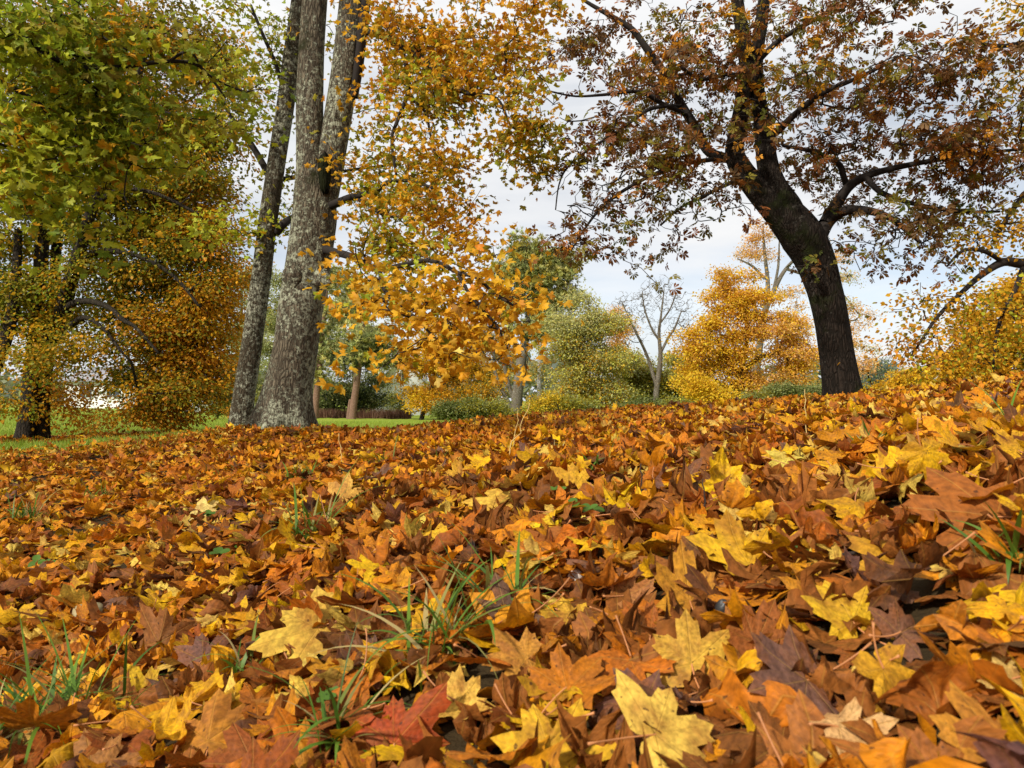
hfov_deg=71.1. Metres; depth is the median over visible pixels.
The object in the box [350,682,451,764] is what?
maple leaf
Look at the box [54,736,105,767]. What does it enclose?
maple leaf
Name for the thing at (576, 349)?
aspen tree
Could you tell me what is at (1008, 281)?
maple tree
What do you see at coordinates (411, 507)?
maple leaf
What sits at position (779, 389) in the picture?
holly bush
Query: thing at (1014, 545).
grass tuft
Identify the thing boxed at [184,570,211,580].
maple leaf
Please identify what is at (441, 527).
maple leaf
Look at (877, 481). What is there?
maple leaf
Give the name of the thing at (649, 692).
maple leaf
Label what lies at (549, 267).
pine tree
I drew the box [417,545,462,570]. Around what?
maple leaf
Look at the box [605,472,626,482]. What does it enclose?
maple leaf
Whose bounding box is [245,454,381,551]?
grass tuft
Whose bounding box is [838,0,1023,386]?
lime tree
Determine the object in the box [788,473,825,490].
maple leaf
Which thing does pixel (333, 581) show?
maple leaf
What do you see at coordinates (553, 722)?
maple leaf
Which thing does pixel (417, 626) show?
maple leaf
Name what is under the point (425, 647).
maple leaf
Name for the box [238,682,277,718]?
maple leaf
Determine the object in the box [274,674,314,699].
maple leaf
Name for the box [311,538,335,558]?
maple leaf
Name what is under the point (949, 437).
maple leaf
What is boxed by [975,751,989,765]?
maple leaf
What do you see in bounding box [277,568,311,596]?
maple leaf
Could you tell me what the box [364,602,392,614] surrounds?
maple leaf
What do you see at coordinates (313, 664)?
maple leaf
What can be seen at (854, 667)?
maple leaf
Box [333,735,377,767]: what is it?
maple leaf
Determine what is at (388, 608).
maple leaf
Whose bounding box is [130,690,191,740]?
maple leaf
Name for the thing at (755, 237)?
ash tree
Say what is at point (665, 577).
maple leaf
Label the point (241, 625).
maple leaf
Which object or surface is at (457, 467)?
maple leaf
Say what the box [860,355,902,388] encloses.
spruce tree
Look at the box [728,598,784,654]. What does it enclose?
maple leaf
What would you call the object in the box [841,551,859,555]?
dark twig
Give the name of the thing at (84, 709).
maple leaf
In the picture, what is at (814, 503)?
maple leaf
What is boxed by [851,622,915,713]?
maple leaf
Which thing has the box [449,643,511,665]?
maple leaf
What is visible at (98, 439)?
lawn grass
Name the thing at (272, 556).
maple leaf
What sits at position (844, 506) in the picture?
maple leaf
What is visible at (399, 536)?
maple leaf
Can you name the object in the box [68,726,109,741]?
maple leaf
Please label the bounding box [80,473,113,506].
grass tuft
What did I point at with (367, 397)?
yew bush
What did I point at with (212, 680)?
maple leaf
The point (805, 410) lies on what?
dry stalk
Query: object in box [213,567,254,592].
maple leaf
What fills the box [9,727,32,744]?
maple leaf
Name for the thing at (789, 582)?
maple leaf
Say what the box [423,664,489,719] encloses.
maple leaf
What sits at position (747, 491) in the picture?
maple leaf
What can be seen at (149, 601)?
maple leaf
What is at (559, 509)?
maple leaf
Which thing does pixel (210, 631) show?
maple leaf
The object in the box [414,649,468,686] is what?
maple leaf
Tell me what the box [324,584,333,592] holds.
maple leaf
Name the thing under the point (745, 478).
maple leaf
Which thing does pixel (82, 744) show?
maple leaf
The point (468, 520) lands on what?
maple leaf
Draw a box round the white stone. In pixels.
[568,568,582,580]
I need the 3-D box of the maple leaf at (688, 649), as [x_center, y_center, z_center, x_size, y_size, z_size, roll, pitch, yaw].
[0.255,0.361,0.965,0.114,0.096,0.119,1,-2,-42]
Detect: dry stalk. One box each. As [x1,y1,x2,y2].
[509,403,529,454]
[804,391,806,432]
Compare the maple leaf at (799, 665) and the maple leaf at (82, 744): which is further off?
the maple leaf at (82, 744)
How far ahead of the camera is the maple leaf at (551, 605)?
1.23 m
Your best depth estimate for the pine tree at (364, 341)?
43.63 m
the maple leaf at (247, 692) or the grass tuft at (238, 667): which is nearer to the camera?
the maple leaf at (247, 692)
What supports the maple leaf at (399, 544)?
on the maple leaf at (371, 541)
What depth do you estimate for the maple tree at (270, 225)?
10.34 m
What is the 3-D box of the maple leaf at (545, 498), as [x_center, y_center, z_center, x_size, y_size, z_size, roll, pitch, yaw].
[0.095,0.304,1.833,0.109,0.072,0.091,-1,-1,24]
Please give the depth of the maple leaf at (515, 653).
1.07 m
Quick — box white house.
[376,368,430,414]
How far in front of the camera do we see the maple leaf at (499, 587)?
1.23 m
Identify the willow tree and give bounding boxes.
[213,262,274,412]
[235,263,331,406]
[324,265,407,382]
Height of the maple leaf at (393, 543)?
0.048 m
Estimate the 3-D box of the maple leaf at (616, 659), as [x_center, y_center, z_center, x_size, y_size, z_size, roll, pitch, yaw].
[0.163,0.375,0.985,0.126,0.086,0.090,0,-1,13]
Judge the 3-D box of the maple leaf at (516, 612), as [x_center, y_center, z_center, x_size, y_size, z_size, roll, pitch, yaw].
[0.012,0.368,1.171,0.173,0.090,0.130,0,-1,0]
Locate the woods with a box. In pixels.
[0,351,939,406]
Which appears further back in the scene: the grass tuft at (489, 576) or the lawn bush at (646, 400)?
the lawn bush at (646, 400)
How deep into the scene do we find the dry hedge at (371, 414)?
47.50 m
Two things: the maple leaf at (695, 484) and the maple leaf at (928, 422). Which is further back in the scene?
the maple leaf at (928, 422)
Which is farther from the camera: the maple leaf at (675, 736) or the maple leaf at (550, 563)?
the maple leaf at (550, 563)
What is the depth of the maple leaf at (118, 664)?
1.64 m
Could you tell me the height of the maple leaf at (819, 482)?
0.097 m
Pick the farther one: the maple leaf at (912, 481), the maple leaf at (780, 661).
the maple leaf at (912, 481)
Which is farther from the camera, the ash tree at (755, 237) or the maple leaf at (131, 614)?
the ash tree at (755, 237)
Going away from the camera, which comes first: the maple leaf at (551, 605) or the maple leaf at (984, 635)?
the maple leaf at (984, 635)
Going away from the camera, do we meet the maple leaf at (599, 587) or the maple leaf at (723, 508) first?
the maple leaf at (599, 587)
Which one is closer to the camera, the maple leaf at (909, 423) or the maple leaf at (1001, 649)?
the maple leaf at (1001, 649)
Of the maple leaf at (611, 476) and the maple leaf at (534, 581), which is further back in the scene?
the maple leaf at (611, 476)
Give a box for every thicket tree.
[381,314,516,415]
[591,344,713,400]
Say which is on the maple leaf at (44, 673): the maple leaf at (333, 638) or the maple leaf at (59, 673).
the maple leaf at (59, 673)
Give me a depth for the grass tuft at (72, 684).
1.36 m
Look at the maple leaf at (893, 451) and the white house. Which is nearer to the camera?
the maple leaf at (893, 451)
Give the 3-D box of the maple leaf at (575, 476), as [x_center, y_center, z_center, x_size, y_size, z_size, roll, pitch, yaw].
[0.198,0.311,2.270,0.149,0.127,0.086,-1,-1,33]
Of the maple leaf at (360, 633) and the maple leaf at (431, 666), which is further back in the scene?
the maple leaf at (360, 633)
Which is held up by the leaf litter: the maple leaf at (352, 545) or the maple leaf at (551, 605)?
the maple leaf at (352, 545)
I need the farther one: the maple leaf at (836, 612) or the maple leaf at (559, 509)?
the maple leaf at (559, 509)
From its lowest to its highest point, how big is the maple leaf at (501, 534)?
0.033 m
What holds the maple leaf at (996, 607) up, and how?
on the maple leaf at (1004, 635)
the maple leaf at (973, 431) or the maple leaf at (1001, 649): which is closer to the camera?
the maple leaf at (1001, 649)
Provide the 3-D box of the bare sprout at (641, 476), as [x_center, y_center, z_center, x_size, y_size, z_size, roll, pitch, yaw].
[0.323,0.251,1.787,0.008,0.104,0.023,0,-1,0]
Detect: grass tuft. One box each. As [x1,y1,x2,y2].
[0,486,59,523]
[0,611,161,763]
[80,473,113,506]
[192,614,266,673]
[238,622,425,763]
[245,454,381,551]
[273,460,322,480]
[296,529,546,691]
[356,433,398,464]
[408,517,576,625]
[575,440,615,469]
[833,417,892,441]
[940,500,1023,581]
[970,377,1022,414]
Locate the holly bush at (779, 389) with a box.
[739,378,821,399]
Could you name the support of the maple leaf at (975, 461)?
on the leaf litter
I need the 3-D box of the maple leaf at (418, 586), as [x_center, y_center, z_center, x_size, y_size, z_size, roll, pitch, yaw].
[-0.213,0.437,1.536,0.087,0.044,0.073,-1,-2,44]
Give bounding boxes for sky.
[0,0,1023,400]
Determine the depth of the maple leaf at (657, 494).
1.75 m
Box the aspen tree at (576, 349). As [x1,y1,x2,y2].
[522,281,648,408]
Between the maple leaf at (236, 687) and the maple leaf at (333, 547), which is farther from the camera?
the maple leaf at (333, 547)
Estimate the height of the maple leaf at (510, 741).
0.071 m
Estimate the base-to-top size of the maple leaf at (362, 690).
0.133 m
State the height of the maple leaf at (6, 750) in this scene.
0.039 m
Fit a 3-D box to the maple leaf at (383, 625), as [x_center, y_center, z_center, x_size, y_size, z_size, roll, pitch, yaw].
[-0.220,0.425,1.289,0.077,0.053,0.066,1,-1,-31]
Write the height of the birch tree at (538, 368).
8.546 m
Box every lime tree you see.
[0,0,278,440]
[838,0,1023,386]
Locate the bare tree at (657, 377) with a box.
[608,274,701,399]
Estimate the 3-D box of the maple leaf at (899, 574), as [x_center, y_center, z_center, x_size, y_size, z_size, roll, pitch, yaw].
[0.538,0.250,0.979,0.145,0.106,0.090,0,-1,-15]
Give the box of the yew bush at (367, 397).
[313,369,398,411]
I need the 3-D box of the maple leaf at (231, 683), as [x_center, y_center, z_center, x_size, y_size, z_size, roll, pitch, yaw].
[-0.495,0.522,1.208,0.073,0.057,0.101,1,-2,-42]
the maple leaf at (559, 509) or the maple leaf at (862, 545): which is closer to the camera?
the maple leaf at (862, 545)
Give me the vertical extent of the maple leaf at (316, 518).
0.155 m
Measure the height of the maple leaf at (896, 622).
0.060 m
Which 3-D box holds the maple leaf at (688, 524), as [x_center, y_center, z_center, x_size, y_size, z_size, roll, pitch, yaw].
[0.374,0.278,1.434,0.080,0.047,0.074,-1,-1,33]
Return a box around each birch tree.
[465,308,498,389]
[523,338,563,405]
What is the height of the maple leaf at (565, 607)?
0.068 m
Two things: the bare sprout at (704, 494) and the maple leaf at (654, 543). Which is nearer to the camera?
the maple leaf at (654, 543)
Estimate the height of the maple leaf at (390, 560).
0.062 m
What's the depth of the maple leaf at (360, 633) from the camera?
1.30 m
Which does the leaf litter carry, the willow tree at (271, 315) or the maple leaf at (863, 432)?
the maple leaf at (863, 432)
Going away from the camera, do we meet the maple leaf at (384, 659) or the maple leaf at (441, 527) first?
the maple leaf at (384, 659)
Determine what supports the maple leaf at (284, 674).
on the leaf litter
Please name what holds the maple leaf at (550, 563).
on the maple leaf at (552, 573)
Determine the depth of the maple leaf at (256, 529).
2.38 m
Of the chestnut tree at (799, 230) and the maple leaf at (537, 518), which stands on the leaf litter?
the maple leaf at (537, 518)
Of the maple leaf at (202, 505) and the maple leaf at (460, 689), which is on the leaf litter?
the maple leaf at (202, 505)
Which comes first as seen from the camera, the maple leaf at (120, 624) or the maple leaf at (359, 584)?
the maple leaf at (359, 584)
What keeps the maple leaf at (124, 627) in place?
on the maple leaf at (79, 660)
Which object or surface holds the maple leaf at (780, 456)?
on the leaf litter
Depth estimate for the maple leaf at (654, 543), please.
1.45 m
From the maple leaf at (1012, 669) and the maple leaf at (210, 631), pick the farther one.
the maple leaf at (210, 631)
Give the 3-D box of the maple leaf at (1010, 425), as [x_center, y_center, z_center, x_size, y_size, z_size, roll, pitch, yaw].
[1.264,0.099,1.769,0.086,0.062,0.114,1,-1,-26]
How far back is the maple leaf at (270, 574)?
1.90 m
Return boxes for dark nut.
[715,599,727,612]
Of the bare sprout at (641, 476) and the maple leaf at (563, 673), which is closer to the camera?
the maple leaf at (563, 673)
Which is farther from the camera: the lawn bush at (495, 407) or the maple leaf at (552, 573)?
the lawn bush at (495, 407)
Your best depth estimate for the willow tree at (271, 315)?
57.22 m
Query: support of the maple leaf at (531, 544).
on the maple leaf at (550, 563)
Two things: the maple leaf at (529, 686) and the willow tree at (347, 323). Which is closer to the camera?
the maple leaf at (529, 686)
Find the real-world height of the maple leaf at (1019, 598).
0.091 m
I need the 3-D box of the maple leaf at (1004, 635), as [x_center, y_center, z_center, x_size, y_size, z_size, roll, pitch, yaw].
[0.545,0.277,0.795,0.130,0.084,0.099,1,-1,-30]
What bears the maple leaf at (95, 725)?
on the leaf litter
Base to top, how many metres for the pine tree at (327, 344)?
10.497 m
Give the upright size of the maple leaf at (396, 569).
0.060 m
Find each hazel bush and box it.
[197,400,230,418]
[669,369,746,402]
[856,352,936,388]
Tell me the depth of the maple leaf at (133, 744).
1.11 m
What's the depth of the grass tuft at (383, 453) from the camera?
3.96 m
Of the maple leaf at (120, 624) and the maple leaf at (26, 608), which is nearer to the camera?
the maple leaf at (120, 624)
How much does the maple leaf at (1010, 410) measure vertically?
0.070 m
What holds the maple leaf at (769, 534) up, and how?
on the leaf litter
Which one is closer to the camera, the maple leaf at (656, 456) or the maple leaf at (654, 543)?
the maple leaf at (654, 543)
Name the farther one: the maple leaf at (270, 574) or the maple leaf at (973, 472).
the maple leaf at (270, 574)
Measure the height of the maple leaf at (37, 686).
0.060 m
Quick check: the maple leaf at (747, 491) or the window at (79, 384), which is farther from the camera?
the window at (79, 384)
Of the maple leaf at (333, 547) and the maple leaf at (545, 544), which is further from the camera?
the maple leaf at (333, 547)
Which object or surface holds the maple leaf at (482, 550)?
on the leaf litter
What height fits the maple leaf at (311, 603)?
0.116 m
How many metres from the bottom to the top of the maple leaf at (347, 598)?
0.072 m
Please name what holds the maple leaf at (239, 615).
on the leaf litter
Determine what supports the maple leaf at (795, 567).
on the leaf litter
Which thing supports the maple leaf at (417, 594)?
on the maple leaf at (388, 608)
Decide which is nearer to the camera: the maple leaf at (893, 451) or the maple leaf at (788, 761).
the maple leaf at (788, 761)
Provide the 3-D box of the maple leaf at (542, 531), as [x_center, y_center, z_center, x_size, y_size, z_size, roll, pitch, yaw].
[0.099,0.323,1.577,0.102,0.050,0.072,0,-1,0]
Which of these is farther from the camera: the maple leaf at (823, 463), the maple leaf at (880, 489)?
the maple leaf at (823, 463)
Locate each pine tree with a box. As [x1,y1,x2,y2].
[313,259,366,418]
[321,319,403,418]
[481,227,591,414]
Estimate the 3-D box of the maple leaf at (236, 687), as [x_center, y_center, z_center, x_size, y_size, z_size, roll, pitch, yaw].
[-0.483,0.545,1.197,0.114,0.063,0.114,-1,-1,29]
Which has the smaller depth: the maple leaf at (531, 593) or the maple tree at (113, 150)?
the maple leaf at (531, 593)
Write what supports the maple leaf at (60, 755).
on the leaf litter
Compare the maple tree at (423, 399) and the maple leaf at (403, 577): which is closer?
the maple leaf at (403, 577)
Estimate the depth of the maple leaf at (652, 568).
1.33 m
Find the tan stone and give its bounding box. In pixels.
[72,602,104,616]
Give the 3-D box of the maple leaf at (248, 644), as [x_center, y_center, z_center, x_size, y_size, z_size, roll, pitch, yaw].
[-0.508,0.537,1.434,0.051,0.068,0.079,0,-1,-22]
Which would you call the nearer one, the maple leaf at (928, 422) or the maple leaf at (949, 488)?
the maple leaf at (949, 488)
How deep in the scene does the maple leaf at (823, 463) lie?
1.87 m
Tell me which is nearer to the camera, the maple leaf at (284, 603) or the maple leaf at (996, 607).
the maple leaf at (996, 607)
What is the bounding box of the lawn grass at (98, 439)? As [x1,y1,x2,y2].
[0,408,598,464]
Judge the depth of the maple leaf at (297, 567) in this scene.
1.87 m
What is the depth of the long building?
60.27 m
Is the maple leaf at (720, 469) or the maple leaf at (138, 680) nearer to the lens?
the maple leaf at (138, 680)
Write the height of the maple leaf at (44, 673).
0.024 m
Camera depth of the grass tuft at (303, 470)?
3.81 m
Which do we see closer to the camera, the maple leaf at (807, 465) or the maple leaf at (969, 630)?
the maple leaf at (969, 630)
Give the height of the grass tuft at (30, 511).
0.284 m
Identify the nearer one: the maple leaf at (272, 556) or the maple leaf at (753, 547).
the maple leaf at (753, 547)
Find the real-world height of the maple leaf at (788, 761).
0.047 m
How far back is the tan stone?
2.21 m
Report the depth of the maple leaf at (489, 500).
2.14 m
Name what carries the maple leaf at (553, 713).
on the leaf litter
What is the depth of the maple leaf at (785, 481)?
1.59 m
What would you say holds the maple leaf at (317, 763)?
on the leaf litter
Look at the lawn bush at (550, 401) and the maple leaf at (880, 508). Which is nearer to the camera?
the maple leaf at (880, 508)
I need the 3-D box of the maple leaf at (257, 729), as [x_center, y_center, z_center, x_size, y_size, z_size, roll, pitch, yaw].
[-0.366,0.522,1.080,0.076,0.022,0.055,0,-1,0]
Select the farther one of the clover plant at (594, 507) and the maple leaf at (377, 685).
the clover plant at (594, 507)
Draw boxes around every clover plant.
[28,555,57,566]
[199,510,215,519]
[209,543,244,554]
[316,686,338,713]
[550,486,566,497]
[568,498,604,511]
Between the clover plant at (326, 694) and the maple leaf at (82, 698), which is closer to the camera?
the clover plant at (326, 694)
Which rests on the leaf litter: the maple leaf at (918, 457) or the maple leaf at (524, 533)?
the maple leaf at (524, 533)
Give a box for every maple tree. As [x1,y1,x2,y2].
[0,0,317,279]
[164,0,433,425]
[242,0,611,429]
[386,317,507,419]
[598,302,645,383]
[659,261,820,399]
[914,270,1023,381]
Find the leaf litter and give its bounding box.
[0,367,1023,767]
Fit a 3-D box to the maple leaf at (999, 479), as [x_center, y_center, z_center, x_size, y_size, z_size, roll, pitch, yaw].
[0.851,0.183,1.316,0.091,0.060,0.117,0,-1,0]
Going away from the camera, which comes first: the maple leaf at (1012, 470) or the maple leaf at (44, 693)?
the maple leaf at (1012, 470)
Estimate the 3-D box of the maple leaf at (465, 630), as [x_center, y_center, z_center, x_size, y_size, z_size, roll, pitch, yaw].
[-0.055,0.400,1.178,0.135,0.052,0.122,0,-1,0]
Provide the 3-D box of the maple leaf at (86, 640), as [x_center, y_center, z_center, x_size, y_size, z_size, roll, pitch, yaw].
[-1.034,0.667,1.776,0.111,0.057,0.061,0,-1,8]
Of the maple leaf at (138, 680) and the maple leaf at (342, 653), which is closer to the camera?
the maple leaf at (342, 653)
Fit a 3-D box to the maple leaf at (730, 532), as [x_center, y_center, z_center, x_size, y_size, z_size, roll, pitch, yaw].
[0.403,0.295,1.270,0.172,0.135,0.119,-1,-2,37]
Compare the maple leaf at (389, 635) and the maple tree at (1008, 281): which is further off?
the maple tree at (1008, 281)
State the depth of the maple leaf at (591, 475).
2.11 m
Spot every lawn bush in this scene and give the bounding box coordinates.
[426,394,488,421]
[455,393,529,418]
[510,386,584,413]
[548,392,610,410]
[617,391,668,407]
[654,391,699,405]
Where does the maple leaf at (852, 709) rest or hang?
on the leaf litter
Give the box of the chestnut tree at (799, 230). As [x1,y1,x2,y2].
[525,0,1023,395]
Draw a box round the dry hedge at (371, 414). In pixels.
[319,407,411,418]
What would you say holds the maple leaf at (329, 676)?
on the leaf litter
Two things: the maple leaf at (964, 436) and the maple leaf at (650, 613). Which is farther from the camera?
the maple leaf at (964, 436)
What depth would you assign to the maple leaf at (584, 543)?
1.48 m
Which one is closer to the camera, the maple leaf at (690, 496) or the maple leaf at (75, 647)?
the maple leaf at (690, 496)
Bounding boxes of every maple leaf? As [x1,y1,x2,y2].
[0,695,82,728]
[0,730,29,759]
[1,682,42,704]
[8,649,43,669]
[9,603,46,625]
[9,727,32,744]
[20,671,60,701]
[32,667,50,683]
[36,739,78,767]
[49,668,74,680]
[53,693,101,738]
[54,642,96,656]
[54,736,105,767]
[65,724,102,744]
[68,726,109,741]
[71,623,111,643]
[72,639,105,664]
[72,650,87,665]
[73,701,168,744]
[73,728,141,767]
[76,689,118,703]
[79,665,136,695]
[81,720,159,767]
[86,623,130,656]
[96,611,129,629]
[105,644,149,667]
[111,598,156,620]
[122,663,158,692]
[128,591,177,611]
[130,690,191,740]
[131,611,143,627]
[136,602,194,650]
[138,741,173,764]
[146,668,223,719]
[170,688,270,755]
[173,523,202,551]
[173,633,239,670]
[178,679,244,720]
[181,496,218,520]
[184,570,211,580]
[187,621,216,639]
[192,669,235,710]
[199,722,274,767]
[206,618,229,635]
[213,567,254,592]
[215,519,262,548]
[220,607,264,635]
[224,611,259,621]
[228,531,259,541]
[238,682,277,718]
[239,609,271,642]
[243,723,269,736]
[244,652,311,683]
[245,640,254,664]
[246,552,275,575]
[247,585,367,660]
[250,521,292,545]
[261,559,293,591]
[261,559,311,572]
[265,561,307,595]
[265,607,275,620]
[266,667,307,692]
[267,591,305,607]
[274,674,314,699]
[277,517,319,550]
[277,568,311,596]
[285,571,347,619]
[301,656,347,685]
[301,759,342,767]
[304,495,339,524]
[308,694,391,732]
[310,587,364,618]
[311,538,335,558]
[314,645,381,688]
[315,588,386,606]
[322,629,370,645]
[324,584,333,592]
[324,601,370,631]
[326,569,357,587]
[326,628,383,709]
[327,472,362,501]
[329,536,347,554]
[332,578,372,611]
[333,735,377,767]
[335,575,377,594]
[335,630,376,661]
[338,532,357,536]
[339,619,406,634]
[343,538,375,568]
[346,553,388,585]
[347,511,386,533]
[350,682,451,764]
[362,639,430,690]
[363,528,398,553]
[363,649,396,695]
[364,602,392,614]
[371,553,394,564]
[372,561,404,588]
[373,672,401,693]
[375,609,411,639]
[376,567,425,599]
[376,630,399,643]
[378,622,421,651]
[380,527,420,549]
[380,587,457,611]
[388,528,396,545]
[389,540,404,552]
[398,652,453,670]
[405,575,432,597]
[406,499,437,511]
[407,587,428,612]
[414,640,441,652]
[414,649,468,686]
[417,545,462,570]
[422,522,447,539]
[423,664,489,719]
[439,605,517,640]
[442,734,570,767]
[444,737,537,763]
[445,458,471,480]
[445,504,482,532]
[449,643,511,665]
[454,537,478,562]
[461,488,532,510]
[465,543,501,571]
[466,577,569,636]
[475,573,544,636]
[477,683,521,730]
[482,626,566,675]
[490,529,513,544]
[490,698,618,767]
[500,482,533,504]
[500,567,557,586]
[501,703,564,731]
[502,556,528,589]
[503,529,556,557]
[506,538,565,561]
[509,534,562,570]
[509,711,594,731]
[510,508,551,527]
[512,589,557,610]
[517,654,568,701]
[519,557,558,575]
[519,578,541,591]
[526,491,566,513]
[528,642,615,713]
[529,509,555,521]
[529,513,570,528]
[533,501,586,518]
[535,519,560,535]
[536,593,576,615]
[540,595,589,624]
[542,595,558,602]
[550,462,593,488]
[555,513,610,526]
[560,530,603,543]
[565,535,604,552]
[581,558,638,586]
[584,466,620,479]
[587,669,714,767]
[588,615,676,697]
[589,474,623,498]
[589,606,624,623]
[591,570,626,590]
[592,667,687,751]
[603,571,655,607]
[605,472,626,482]
[619,560,656,578]
[621,600,657,639]
[625,538,678,556]
[627,503,678,534]
[630,492,664,509]
[637,444,681,465]
[639,683,708,731]
[643,463,668,490]
[644,608,729,687]
[654,539,714,615]
[656,684,713,706]
[661,488,706,522]
[668,474,700,497]
[677,487,717,503]
[679,512,715,534]
[681,532,714,558]
[686,509,776,576]
[698,499,733,509]
[699,446,743,500]
[718,501,754,519]
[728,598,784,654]
[740,480,748,488]
[741,474,750,486]
[741,524,796,560]
[744,485,759,497]
[745,530,771,538]
[747,624,871,714]
[754,712,836,767]
[758,642,819,675]
[762,456,827,472]
[763,549,812,573]
[765,449,806,467]
[773,490,820,505]
[774,515,787,524]
[777,502,825,519]
[779,568,826,612]
[780,476,796,498]
[783,453,826,485]
[784,465,828,487]
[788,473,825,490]
[801,580,885,644]
[802,515,840,549]
[808,697,898,754]
[811,460,832,468]
[813,463,849,484]
[817,488,877,520]
[825,516,893,537]
[846,535,912,570]
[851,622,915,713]
[851,654,900,673]
[855,504,910,531]
[857,445,908,472]
[858,419,906,441]
[859,471,899,495]
[861,532,975,611]
[862,499,919,519]
[863,484,901,491]
[867,599,939,662]
[872,467,901,483]
[890,473,924,481]
[893,460,941,503]
[896,418,952,480]
[899,467,1023,555]
[902,412,925,430]
[914,415,961,437]
[918,420,966,427]
[928,679,1008,762]
[933,614,1023,662]
[934,419,987,451]
[953,427,994,442]
[955,451,984,467]
[958,477,1023,501]
[961,427,979,436]
[963,404,1001,411]
[963,464,987,476]
[964,581,1023,625]
[964,594,1023,624]
[965,459,1023,488]
[969,641,1023,655]
[971,616,1023,661]
[972,623,1023,667]
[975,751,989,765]
[976,651,1023,698]
[977,517,1021,526]
[983,402,1023,421]
[987,514,1023,530]
[988,422,1023,458]
[989,471,1014,486]
[993,493,1023,517]
[999,412,1023,428]
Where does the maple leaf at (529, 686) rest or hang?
on the leaf litter
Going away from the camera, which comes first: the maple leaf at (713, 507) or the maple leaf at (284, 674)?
the maple leaf at (284, 674)
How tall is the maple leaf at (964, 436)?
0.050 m
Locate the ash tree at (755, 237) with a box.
[727,217,884,392]
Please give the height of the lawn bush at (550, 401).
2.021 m
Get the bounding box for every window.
[78,384,92,398]
[106,383,120,398]
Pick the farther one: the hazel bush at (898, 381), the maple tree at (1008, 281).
the hazel bush at (898, 381)
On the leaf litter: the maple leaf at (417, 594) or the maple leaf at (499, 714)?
the maple leaf at (499, 714)
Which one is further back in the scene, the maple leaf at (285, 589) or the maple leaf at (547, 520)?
the maple leaf at (285, 589)
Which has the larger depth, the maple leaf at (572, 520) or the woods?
the woods
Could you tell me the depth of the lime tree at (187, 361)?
12.55 m
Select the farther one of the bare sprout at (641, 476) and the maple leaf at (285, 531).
the maple leaf at (285, 531)
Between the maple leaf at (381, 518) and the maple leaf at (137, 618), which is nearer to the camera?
the maple leaf at (137, 618)
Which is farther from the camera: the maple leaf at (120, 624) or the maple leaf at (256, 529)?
the maple leaf at (256, 529)
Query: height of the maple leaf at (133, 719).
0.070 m
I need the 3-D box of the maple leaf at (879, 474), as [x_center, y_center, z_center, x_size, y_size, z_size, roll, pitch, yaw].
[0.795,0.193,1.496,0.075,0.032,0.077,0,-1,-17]
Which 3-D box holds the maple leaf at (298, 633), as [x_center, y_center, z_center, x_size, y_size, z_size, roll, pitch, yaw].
[-0.393,0.489,1.403,0.166,0.134,0.186,-1,-2,35]
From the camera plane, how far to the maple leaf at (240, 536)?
2.32 m
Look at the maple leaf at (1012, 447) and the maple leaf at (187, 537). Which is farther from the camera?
the maple leaf at (187, 537)
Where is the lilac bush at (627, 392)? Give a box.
[592,377,649,406]
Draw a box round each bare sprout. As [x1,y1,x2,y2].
[640,463,642,491]
[702,479,705,506]
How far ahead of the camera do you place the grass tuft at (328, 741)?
1.01 m
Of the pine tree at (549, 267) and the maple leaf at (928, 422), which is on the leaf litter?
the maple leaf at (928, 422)
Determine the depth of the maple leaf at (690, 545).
1.37 m
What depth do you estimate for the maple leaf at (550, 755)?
0.82 m
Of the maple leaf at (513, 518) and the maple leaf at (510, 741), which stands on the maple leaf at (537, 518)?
the maple leaf at (513, 518)
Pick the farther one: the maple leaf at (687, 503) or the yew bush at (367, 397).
the yew bush at (367, 397)
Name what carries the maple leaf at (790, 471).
on the leaf litter
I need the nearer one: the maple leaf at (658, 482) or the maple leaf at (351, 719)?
the maple leaf at (351, 719)
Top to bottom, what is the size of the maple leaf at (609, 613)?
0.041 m
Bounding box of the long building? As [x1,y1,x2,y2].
[58,367,257,411]

